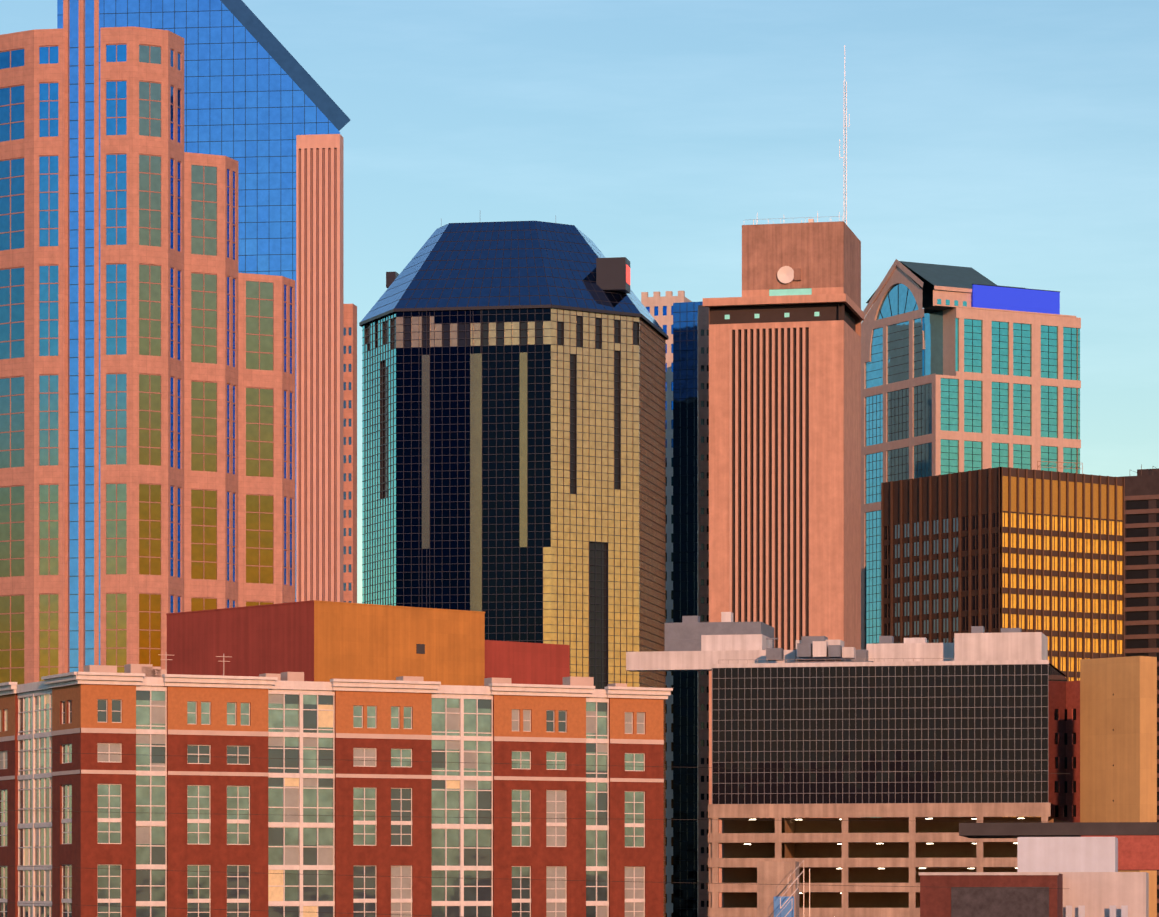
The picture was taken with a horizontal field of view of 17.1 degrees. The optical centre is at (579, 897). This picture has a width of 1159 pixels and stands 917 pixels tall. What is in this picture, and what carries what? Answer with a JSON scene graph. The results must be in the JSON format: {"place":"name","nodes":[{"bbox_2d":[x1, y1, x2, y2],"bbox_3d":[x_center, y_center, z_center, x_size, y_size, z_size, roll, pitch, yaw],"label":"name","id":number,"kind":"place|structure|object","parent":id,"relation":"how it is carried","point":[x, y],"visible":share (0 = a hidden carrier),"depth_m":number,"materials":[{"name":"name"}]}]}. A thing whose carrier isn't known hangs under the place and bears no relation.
{"place":"outdoors","nodes":[
{"label":"outdoors","id":0,"kind":"place"},
{"bbox_2d":[0,0,356,684],"bbox_3d":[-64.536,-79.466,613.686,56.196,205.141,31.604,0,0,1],"label":"pink tower","id":1,"kind":"structure","parent":0,"point":[197,421],"depth_m":603.23,"materials":[{"name":"pink stone"}]},
{"bbox_2d":[0,652,672,916],"bbox_3d":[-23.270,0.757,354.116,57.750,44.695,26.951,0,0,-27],"label":"brick block","id":2,"kind":"structure","parent":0,"point":[573,728],"depth_m":341.96,"materials":[{"name":"red brick"}]},
{"bbox_2d":[359,221,668,916],"bbox_3d":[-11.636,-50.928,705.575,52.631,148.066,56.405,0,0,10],"label":"skyscraper","id":3,"kind":"structure","parent":0,"point":[513,431],"depth_m":680.56,"materials":[{"name":"black glass"}]},
{"bbox_2d":[0,751,1069,916],"bbox_3d":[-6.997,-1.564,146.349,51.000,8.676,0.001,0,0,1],"label":"wires","id":4,"kind":"object","parent":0,"point":[479,817],"visible":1,"depth_m":146.30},
{"bbox_2d":[0,0,1158,602],"label":"sky","id":5,"kind":"structure","parent":0,"point":[1015,143],"materials":[{"name":"blue"}]},
{"bbox_2d":[703,81,863,906],"bbox_3d":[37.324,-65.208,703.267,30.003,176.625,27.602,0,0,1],"label":"stone tower","id":6,"kind":"structure","parent":0,"point":[785,445],"depth_m":693.65,"materials":[{"name":"pink stone"}]},
{"bbox_2d":[861,259,1080,817],"bbox_3d":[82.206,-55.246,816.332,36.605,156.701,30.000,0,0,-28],"label":"arch tower","id":7,"kind":"structure","parent":0,"point":[964,369],"depth_m":805.39,"materials":[{"name":"glass"}]},
{"bbox_2d":[881,461,1124,817],"bbox_3d":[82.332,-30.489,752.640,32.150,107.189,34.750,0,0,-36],"label":"office building","id":8,"kind":"structure","parent":0,"point":[994,550],"depth_m":740.70,"materials":[{"name":"brown metal"}]},
{"bbox_2d":[1122,464,1158,916],"bbox_3d":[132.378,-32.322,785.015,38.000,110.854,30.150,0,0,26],"label":"block","id":9,"kind":"structure","parent":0,"point":[1142,563],"depth_m":777.88,"materials":[{"name":"brown glass"}]},
{"label":"ground","id":10,"kind":"structure","parent":0,"visible":0},
{"bbox_2d":[166,600,569,685],"bbox_3d":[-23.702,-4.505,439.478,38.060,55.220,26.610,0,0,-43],"label":"painted boxes","id":11,"kind":"object","parent":10,"relation":"on","point":[319,641],"visible":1,"depth_m":426.63,"materials":[{"name":"red paint"}]},
{"bbox_2d":[641,291,708,916],"bbox_3d":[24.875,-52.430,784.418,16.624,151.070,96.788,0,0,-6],"label":"slivers","id":12,"kind":"object","parent":10,"relation":"on","point":[682,320],"visible":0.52,"depth_m":765.12,"materials":[{"name":"stone"}]},
{"bbox_2d":[626,612,1066,916],"bbox_3d":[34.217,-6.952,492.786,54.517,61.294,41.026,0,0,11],"label":"garage block","id":13,"kind":"structure","parent":10,"relation":"on","point":[964,712],"depth_m":473.53,"materials":[{"name":"glass"}]},
{"bbox_2d":[757,656,1158,916],"bbox_3d":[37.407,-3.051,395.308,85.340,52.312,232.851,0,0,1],"label":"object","id":14,"kind":"object","parent":10,"relation":"on","point":[1095,853],"visible":0.81,"depth_m":392.54,"materials":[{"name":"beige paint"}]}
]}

